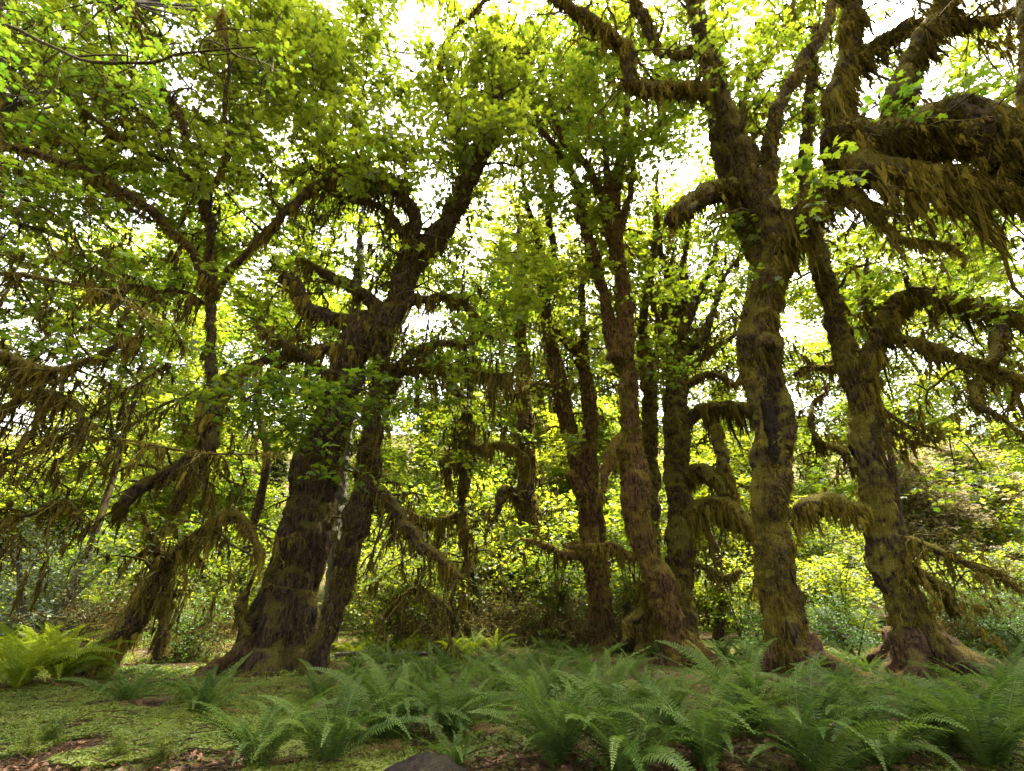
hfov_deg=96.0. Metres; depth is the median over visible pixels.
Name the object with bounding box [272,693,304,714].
seedling
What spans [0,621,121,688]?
sword fern
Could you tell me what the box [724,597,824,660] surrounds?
shrub
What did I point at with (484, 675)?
sword fern
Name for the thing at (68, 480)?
broadleaf tree
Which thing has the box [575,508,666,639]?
understorey bush
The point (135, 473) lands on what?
conifer tree
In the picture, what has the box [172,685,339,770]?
sword fern
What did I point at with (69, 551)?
understorey bush
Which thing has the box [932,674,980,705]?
sword fern
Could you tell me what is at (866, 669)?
sword fern
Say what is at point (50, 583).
understorey bush
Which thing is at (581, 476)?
bigleaf maple
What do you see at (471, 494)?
understorey bush
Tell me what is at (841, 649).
sword fern
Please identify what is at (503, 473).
broadleaf tree
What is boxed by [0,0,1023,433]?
sky
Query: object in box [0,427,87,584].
broadleaf tree
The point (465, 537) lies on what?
vine maple
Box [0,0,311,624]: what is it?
bigleaf maple
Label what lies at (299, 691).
seedling
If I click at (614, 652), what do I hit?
sword fern
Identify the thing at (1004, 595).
twiggy thicket
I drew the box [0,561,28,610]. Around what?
understorey bush
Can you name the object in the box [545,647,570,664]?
sword fern
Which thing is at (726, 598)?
understorey bush
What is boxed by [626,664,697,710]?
sword fern
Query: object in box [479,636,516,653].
sword fern
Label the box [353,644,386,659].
sword fern
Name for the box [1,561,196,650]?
twiggy thicket
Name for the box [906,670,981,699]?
sword fern
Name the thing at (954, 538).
understorey bush
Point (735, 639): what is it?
sword fern
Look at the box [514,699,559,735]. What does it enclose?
sword fern
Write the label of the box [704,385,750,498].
conifer tree
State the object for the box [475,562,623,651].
twiggy thicket
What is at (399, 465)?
conifer tree
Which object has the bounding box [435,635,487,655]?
sword fern
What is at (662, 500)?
conifer tree
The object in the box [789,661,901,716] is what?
sword fern
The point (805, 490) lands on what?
broadleaf tree
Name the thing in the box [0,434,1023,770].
ground
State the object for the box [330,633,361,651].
sword fern
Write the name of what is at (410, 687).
sword fern
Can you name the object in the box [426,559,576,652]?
twiggy thicket
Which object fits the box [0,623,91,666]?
sword fern
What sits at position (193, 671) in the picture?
sunlit grass
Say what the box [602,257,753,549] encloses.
broadleaf tree
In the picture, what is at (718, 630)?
broadleaf tree
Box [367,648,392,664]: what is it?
sword fern
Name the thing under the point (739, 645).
sword fern
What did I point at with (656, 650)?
sword fern
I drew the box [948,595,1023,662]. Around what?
shrub
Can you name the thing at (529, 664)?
sword fern
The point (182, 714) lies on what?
seedling
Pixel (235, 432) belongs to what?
broadleaf tree
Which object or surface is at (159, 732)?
seedling
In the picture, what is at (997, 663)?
sword fern
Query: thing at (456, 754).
sword fern
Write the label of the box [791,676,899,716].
sword fern
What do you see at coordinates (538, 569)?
understorey bush
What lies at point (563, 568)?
understorey bush
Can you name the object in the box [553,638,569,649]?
sword fern
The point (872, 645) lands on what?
sword fern
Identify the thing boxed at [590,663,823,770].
sword fern
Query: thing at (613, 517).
understorey bush
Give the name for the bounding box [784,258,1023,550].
broadleaf tree
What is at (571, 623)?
twiggy thicket
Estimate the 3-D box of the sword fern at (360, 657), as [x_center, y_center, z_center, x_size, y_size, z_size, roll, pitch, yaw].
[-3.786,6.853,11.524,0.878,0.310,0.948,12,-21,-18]
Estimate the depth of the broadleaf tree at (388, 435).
41.51 m
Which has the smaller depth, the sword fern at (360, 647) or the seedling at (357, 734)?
the seedling at (357, 734)
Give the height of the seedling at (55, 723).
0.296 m
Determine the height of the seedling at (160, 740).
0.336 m
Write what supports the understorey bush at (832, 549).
on the ground at (344, 632)
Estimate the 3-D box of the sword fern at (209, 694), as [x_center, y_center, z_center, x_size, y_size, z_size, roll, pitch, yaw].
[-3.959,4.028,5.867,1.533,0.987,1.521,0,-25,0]
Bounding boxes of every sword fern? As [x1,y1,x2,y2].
[0,620,45,664]
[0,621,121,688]
[0,621,135,685]
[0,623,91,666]
[54,657,196,706]
[135,651,280,714]
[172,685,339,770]
[250,664,442,762]
[273,659,361,699]
[290,651,493,751]
[312,656,399,686]
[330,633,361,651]
[335,641,366,656]
[335,661,373,676]
[340,628,384,643]
[342,651,371,667]
[343,636,379,650]
[348,665,450,715]
[349,650,372,664]
[352,661,410,688]
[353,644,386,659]
[355,634,398,652]
[356,632,385,643]
[360,658,536,740]
[363,639,393,653]
[367,641,412,667]
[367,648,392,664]
[378,629,426,651]
[392,626,431,642]
[392,643,425,662]
[394,639,463,685]
[404,715,498,765]
[406,665,443,693]
[411,634,437,650]
[419,641,468,658]
[419,678,501,702]
[420,672,456,693]
[426,643,459,663]
[428,634,477,653]
[433,662,453,676]
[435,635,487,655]
[445,644,537,703]
[447,648,502,676]
[447,673,541,723]
[453,634,488,650]
[458,629,488,651]
[458,647,520,671]
[459,645,671,770]
[462,649,498,663]
[464,647,484,657]
[473,628,517,650]
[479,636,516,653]
[488,644,604,714]
[489,659,759,770]
[494,647,525,660]
[498,650,541,678]
[513,642,551,664]
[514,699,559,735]
[519,656,546,669]
[526,659,567,681]
[530,636,549,649]
[531,636,566,651]
[537,652,575,670]
[542,646,562,656]
[543,658,603,692]
[544,642,629,679]
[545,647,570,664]
[551,648,707,729]
[552,648,578,659]
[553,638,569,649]
[554,677,580,700]
[562,643,583,655]
[563,685,609,706]
[566,643,597,655]
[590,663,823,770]
[600,672,708,723]
[602,642,622,654]
[613,646,661,674]
[614,659,695,689]
[617,651,649,663]
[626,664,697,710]
[636,690,715,754]
[643,668,709,705]
[644,636,858,741]
[646,643,661,656]
[673,640,747,679]
[688,652,953,770]
[705,634,744,657]
[708,638,725,647]
[708,646,750,666]
[721,645,762,672]
[722,634,741,644]
[722,638,762,657]
[725,640,753,650]
[734,634,760,647]
[752,658,1021,770]
[788,653,883,693]
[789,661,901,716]
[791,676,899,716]
[823,637,870,656]
[823,657,1023,770]
[825,644,859,662]
[835,650,886,671]
[842,687,1022,767]
[858,636,879,651]
[859,664,942,691]
[869,671,951,705]
[879,690,934,715]
[898,645,1023,710]
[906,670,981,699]
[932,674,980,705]
[951,641,1023,695]
[976,655,1019,677]
[977,644,1020,660]
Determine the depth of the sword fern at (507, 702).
5.64 m
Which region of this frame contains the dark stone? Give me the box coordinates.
[384,752,468,770]
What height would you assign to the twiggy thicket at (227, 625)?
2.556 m
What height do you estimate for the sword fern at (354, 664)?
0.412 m
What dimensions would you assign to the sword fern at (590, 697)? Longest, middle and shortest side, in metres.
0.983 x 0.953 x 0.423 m
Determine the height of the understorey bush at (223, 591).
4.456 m
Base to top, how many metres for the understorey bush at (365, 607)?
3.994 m
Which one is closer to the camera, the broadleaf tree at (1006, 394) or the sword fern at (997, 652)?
the sword fern at (997, 652)
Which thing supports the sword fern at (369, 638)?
on the ground at (344, 632)
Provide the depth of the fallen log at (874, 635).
16.83 m
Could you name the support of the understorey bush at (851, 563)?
on the ground at (344, 632)
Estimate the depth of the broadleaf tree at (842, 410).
28.48 m
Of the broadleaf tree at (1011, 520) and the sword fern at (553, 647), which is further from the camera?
the broadleaf tree at (1011, 520)
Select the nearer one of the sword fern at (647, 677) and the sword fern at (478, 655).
the sword fern at (647, 677)
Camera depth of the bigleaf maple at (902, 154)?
11.57 m
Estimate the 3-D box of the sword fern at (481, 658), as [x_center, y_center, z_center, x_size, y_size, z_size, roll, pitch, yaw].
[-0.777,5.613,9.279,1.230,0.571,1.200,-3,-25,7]
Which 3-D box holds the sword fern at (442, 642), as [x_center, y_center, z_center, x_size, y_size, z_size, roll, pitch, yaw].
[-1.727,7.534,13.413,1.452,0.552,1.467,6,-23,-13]
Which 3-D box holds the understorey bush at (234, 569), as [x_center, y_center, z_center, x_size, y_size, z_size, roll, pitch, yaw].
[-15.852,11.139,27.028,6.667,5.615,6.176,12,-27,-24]
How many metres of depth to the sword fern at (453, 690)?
6.21 m
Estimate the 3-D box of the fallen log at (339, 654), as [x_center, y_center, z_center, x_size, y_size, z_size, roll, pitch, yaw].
[-3.470,7.198,12.268,2.500,0.764,0.722,0,-25,0]
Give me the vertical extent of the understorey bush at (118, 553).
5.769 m
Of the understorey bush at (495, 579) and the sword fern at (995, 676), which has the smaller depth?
the sword fern at (995, 676)
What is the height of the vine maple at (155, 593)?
4.678 m
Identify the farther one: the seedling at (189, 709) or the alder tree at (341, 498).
the alder tree at (341, 498)
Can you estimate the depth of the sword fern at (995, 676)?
5.56 m
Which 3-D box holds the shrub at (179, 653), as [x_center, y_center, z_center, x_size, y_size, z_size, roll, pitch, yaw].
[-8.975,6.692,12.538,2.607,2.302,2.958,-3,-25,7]
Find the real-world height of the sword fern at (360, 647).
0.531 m
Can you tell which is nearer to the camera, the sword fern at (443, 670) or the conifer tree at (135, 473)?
the sword fern at (443, 670)
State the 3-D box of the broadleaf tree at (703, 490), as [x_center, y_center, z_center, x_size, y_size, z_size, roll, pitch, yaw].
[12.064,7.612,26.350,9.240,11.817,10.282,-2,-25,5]
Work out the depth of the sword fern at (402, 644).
13.23 m
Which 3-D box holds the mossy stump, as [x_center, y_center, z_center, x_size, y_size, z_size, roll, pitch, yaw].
[4.228,7.174,13.861,2.083,2.689,1.379,-4,-25,8]
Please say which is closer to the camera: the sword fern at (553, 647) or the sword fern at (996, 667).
the sword fern at (996, 667)
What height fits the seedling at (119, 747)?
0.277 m
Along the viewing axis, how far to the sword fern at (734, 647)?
13.38 m
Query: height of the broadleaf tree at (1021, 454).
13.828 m
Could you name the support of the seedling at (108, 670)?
on the ground at (344, 632)
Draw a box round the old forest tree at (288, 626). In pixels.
[0,0,565,677]
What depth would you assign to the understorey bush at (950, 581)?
17.50 m
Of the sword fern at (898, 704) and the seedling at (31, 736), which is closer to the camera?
the seedling at (31, 736)
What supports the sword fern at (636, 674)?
on the ground at (344, 632)
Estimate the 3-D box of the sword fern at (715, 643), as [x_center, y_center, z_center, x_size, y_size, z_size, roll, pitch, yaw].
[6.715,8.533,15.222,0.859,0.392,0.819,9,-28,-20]
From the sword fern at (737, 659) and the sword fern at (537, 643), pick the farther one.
the sword fern at (537, 643)
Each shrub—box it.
[0,500,198,645]
[136,586,237,662]
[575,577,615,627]
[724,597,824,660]
[804,586,885,656]
[919,583,1023,655]
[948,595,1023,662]
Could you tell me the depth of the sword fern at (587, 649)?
13.39 m
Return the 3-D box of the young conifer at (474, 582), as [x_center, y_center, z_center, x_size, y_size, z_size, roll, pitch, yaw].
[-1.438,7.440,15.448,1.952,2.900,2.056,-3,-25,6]
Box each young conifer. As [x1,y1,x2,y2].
[444,564,494,649]
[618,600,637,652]
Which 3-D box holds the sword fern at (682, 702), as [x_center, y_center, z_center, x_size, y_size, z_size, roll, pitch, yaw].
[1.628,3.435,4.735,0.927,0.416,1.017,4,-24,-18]
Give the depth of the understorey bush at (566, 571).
16.43 m
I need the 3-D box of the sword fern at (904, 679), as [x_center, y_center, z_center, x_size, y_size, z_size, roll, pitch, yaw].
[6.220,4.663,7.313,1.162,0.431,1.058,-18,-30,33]
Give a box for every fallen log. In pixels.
[334,640,427,662]
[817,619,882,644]
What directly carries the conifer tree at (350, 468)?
on the ground at (344, 632)
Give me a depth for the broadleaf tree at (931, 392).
43.28 m
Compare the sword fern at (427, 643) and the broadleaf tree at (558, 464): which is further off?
the broadleaf tree at (558, 464)
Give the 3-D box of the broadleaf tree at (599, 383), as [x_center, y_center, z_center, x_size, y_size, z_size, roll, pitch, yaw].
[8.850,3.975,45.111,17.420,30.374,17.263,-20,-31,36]
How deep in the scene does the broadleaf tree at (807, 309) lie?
22.88 m
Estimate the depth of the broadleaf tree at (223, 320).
44.06 m
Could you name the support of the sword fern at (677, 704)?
on the ground at (344, 632)
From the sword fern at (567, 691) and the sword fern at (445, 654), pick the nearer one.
the sword fern at (567, 691)
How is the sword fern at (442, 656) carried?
on the ground at (344, 632)
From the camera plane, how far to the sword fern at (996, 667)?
8.34 m
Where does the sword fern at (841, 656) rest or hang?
on the ground at (344, 632)
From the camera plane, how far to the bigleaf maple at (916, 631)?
11.22 m
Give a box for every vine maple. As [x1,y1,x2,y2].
[66,448,305,679]
[373,372,555,653]
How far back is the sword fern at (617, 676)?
5.42 m
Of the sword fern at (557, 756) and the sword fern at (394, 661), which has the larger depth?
the sword fern at (394, 661)
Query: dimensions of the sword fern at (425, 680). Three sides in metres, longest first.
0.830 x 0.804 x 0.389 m
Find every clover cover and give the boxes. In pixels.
[0,667,414,770]
[343,664,1023,770]
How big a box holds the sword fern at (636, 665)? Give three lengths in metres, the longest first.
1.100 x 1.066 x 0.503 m
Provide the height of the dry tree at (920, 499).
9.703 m
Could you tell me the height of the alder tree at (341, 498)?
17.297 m
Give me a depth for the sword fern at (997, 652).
11.44 m
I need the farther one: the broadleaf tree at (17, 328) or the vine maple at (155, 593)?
the broadleaf tree at (17, 328)
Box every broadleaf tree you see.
[0,216,246,543]
[0,219,170,539]
[0,413,141,606]
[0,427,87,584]
[46,178,270,641]
[65,264,299,543]
[76,393,256,619]
[81,277,350,553]
[126,447,288,600]
[220,130,404,636]
[268,192,471,535]
[320,416,427,620]
[363,247,552,539]
[415,391,516,543]
[420,188,616,521]
[430,441,542,557]
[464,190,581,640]
[487,185,667,540]
[509,404,621,571]
[512,284,666,511]
[548,388,637,594]
[590,169,800,641]
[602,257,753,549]
[658,420,806,628]
[662,145,856,587]
[732,428,864,616]
[777,150,942,617]
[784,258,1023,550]
[799,260,1021,541]
[809,386,980,618]
[849,233,1023,516]
[889,204,1023,411]
[894,423,1023,599]
[984,399,1023,536]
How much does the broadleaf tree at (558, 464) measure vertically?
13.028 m
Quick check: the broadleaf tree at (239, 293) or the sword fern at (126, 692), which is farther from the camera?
the broadleaf tree at (239, 293)
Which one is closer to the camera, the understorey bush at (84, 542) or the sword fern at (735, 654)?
the sword fern at (735, 654)
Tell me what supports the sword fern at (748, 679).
on the ground at (344, 632)
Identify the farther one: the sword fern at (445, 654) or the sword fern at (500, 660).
the sword fern at (445, 654)
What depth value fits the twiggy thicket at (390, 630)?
14.81 m
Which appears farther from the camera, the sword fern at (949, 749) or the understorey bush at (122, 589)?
the understorey bush at (122, 589)
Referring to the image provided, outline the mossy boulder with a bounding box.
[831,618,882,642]
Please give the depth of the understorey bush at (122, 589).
20.42 m
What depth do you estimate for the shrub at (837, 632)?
12.96 m
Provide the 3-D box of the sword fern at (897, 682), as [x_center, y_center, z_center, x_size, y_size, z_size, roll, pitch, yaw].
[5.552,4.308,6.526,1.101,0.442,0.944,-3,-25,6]
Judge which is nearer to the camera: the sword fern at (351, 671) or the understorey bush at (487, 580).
the sword fern at (351, 671)
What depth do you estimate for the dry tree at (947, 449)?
26.41 m
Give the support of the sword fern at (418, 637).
on the ground at (344, 632)
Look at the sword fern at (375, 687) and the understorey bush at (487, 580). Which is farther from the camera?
the understorey bush at (487, 580)
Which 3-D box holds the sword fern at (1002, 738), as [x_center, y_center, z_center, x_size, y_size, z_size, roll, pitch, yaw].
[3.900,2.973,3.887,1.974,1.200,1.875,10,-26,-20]
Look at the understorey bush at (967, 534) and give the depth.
24.14 m
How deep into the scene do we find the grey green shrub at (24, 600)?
14.17 m
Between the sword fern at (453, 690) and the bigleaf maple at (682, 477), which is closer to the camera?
the sword fern at (453, 690)
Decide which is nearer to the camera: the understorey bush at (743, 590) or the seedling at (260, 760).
the seedling at (260, 760)
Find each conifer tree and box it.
[1,429,60,541]
[82,391,166,548]
[246,428,290,537]
[344,432,356,502]
[389,444,408,548]
[409,419,442,526]
[613,386,667,555]
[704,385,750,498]
[798,417,832,520]
[939,415,1019,520]
[990,421,1023,506]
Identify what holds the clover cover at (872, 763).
on the ground at (344, 632)
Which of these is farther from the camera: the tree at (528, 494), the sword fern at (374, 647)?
the tree at (528, 494)
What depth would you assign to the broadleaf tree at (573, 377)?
41.23 m
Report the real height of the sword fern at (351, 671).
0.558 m
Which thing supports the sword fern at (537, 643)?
on the ground at (344, 632)
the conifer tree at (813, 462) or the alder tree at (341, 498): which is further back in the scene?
the conifer tree at (813, 462)
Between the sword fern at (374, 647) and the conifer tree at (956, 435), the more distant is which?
the conifer tree at (956, 435)
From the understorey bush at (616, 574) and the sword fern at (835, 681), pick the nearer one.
the sword fern at (835, 681)
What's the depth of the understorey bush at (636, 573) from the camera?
22.02 m
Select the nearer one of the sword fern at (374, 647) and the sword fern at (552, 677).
the sword fern at (552, 677)
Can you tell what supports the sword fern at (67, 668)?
on the ground at (344, 632)
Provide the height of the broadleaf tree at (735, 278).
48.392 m
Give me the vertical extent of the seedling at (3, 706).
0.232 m
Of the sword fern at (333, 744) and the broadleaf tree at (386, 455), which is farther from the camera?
the broadleaf tree at (386, 455)
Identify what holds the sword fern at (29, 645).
on the ground at (344, 632)
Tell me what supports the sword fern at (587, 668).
on the ground at (344, 632)
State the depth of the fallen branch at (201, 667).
10.59 m
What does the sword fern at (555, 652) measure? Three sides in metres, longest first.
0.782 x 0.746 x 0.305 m
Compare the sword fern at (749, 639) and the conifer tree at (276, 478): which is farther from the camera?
the conifer tree at (276, 478)
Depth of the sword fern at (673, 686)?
6.81 m
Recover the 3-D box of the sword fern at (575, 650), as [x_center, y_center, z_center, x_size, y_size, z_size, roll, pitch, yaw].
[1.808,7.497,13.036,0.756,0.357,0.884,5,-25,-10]
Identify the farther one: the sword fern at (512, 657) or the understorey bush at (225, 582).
the understorey bush at (225, 582)
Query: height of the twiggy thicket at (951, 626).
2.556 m
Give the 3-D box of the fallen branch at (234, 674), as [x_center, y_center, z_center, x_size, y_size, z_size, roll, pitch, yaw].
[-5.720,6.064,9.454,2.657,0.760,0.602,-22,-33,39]
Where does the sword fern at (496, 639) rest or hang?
on the ground at (344, 632)
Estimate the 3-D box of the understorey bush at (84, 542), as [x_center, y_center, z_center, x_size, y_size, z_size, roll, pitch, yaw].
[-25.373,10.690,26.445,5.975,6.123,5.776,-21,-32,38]
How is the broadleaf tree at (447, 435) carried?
on the ground at (344, 632)
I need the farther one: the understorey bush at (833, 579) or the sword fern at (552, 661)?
the understorey bush at (833, 579)
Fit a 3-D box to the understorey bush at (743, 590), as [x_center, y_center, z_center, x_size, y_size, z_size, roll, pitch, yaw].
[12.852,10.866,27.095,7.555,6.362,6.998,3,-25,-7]
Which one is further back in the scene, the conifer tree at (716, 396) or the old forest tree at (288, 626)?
the conifer tree at (716, 396)
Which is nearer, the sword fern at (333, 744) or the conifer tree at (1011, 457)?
the sword fern at (333, 744)
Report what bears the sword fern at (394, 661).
on the ground at (344, 632)
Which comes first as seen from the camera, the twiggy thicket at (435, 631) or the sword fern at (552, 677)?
the sword fern at (552, 677)
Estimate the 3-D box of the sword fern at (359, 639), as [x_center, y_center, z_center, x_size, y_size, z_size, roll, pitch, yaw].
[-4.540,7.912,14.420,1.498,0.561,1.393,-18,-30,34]
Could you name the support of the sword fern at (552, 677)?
on the ground at (344, 632)
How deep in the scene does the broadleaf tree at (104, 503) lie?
23.22 m
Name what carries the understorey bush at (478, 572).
on the ground at (344, 632)
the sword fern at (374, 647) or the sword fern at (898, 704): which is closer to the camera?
the sword fern at (898, 704)
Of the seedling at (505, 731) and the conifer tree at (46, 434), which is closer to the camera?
the seedling at (505, 731)
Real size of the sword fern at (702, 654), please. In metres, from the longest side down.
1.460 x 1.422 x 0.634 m
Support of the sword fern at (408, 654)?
on the ground at (344, 632)
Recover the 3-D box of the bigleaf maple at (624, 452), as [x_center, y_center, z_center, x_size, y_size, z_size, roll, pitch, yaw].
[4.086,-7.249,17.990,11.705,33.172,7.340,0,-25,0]
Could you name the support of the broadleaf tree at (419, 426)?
on the ground at (344, 632)
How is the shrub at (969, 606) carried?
on the ground at (344, 632)
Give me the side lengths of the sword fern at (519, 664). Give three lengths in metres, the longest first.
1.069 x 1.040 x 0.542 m
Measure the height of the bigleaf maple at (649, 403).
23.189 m
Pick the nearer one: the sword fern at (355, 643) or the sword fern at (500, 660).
the sword fern at (500, 660)
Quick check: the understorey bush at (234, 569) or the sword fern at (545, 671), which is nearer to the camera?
the sword fern at (545, 671)
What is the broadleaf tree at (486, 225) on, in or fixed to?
on the ground at (344, 632)
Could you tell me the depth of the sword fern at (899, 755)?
3.92 m
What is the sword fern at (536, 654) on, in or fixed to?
on the ground at (344, 632)
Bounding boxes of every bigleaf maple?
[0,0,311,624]
[435,3,672,649]
[470,0,751,669]
[506,0,1023,678]
[596,92,797,640]
[603,152,708,579]
[766,0,1023,678]
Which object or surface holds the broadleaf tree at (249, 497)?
on the ground at (344, 632)
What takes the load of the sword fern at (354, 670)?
on the ground at (344, 632)
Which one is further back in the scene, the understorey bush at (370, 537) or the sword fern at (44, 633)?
the understorey bush at (370, 537)
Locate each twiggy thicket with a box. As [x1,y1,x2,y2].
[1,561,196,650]
[127,579,251,665]
[323,549,514,651]
[374,577,510,652]
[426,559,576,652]
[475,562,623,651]
[513,580,625,650]
[555,582,662,652]
[886,573,1023,662]
[927,556,1023,656]
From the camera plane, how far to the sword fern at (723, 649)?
12.96 m
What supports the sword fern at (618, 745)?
on the ground at (344, 632)
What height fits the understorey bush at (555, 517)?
7.687 m
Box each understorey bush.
[0,519,134,636]
[0,555,112,625]
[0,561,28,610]
[6,522,126,614]
[67,527,183,604]
[67,529,219,636]
[77,551,200,633]
[173,532,273,637]
[181,548,269,618]
[184,525,274,619]
[317,541,429,633]
[322,506,413,629]
[326,527,422,615]
[345,548,500,646]
[353,453,507,627]
[387,474,620,625]
[388,531,481,620]
[392,532,552,640]
[415,544,520,633]
[435,545,539,634]
[478,478,704,613]
[487,529,611,604]
[493,524,612,646]
[528,527,587,621]
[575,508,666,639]
[577,556,693,625]
[610,546,703,605]
[627,526,757,629]
[665,523,813,618]
[693,549,807,640]
[789,505,882,627]
[795,536,881,618]
[795,550,959,631]
[854,519,1023,609]
[861,533,1018,600]
[878,557,1011,621]
[911,522,1023,608]
[921,540,1023,629]
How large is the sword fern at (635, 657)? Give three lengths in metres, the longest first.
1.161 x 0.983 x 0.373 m
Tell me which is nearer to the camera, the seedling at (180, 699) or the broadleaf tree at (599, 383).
the seedling at (180, 699)
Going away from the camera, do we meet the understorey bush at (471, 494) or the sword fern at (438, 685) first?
the sword fern at (438, 685)
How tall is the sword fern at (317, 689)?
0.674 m
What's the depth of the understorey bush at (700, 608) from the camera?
21.59 m
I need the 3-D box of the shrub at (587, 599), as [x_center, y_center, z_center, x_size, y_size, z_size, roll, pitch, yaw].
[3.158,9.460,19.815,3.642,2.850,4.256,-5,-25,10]
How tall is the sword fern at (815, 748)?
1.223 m
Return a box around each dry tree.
[853,447,1023,604]
[904,436,1023,594]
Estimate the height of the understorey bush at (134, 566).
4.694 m
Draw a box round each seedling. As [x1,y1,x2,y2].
[0,701,10,716]
[12,718,46,756]
[23,709,77,744]
[35,724,63,738]
[94,665,115,680]
[100,724,140,756]
[138,719,188,765]
[144,721,171,746]
[159,683,198,704]
[168,706,189,729]
[176,699,194,711]
[237,732,295,770]
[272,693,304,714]
[296,689,305,702]
[350,728,372,740]
[494,725,520,744]
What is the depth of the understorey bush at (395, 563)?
15.20 m
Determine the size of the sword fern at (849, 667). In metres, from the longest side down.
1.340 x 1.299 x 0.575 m
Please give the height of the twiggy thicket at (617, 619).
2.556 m
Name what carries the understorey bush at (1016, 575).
on the ground at (344, 632)
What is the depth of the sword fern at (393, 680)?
7.59 m
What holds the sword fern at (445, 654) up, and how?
on the ground at (344, 632)
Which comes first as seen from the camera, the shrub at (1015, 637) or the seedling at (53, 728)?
the seedling at (53, 728)
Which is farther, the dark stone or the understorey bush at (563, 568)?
the understorey bush at (563, 568)
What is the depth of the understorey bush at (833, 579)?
17.94 m
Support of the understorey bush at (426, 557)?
on the ground at (344, 632)
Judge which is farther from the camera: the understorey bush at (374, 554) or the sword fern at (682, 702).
the understorey bush at (374, 554)
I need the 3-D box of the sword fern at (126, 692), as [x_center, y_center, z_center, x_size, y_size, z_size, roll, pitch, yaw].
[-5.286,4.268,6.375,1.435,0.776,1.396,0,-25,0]
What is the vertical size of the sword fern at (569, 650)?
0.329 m
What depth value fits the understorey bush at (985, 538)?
23.39 m
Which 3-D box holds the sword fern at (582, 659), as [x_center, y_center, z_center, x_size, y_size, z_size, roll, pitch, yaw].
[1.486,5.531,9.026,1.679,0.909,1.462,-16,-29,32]
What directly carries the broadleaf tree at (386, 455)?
on the ground at (344, 632)
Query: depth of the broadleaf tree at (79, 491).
26.73 m
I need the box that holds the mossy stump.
[620,579,685,656]
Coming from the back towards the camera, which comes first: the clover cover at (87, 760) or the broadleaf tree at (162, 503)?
the broadleaf tree at (162, 503)
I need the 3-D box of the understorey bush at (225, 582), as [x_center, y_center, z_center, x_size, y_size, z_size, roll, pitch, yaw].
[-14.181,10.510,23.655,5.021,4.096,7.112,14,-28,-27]
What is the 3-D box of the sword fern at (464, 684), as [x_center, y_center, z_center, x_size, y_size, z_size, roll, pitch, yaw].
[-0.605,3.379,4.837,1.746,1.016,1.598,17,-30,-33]
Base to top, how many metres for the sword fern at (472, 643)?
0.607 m
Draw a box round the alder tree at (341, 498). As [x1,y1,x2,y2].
[312,211,382,652]
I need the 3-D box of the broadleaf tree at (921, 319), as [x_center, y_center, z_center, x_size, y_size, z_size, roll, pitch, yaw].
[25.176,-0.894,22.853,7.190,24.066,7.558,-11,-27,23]
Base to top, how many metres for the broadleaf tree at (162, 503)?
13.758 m
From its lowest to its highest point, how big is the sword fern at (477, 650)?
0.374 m
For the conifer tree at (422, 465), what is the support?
on the ground at (344, 632)
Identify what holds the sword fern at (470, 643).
on the ground at (344, 632)
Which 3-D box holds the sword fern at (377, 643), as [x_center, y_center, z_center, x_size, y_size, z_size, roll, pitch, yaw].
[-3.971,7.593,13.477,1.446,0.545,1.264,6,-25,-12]
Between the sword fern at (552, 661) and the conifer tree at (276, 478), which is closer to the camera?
the sword fern at (552, 661)
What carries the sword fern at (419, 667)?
on the ground at (344, 632)
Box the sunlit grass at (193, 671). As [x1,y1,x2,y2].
[117,635,475,675]
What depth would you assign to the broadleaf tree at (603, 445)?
27.26 m

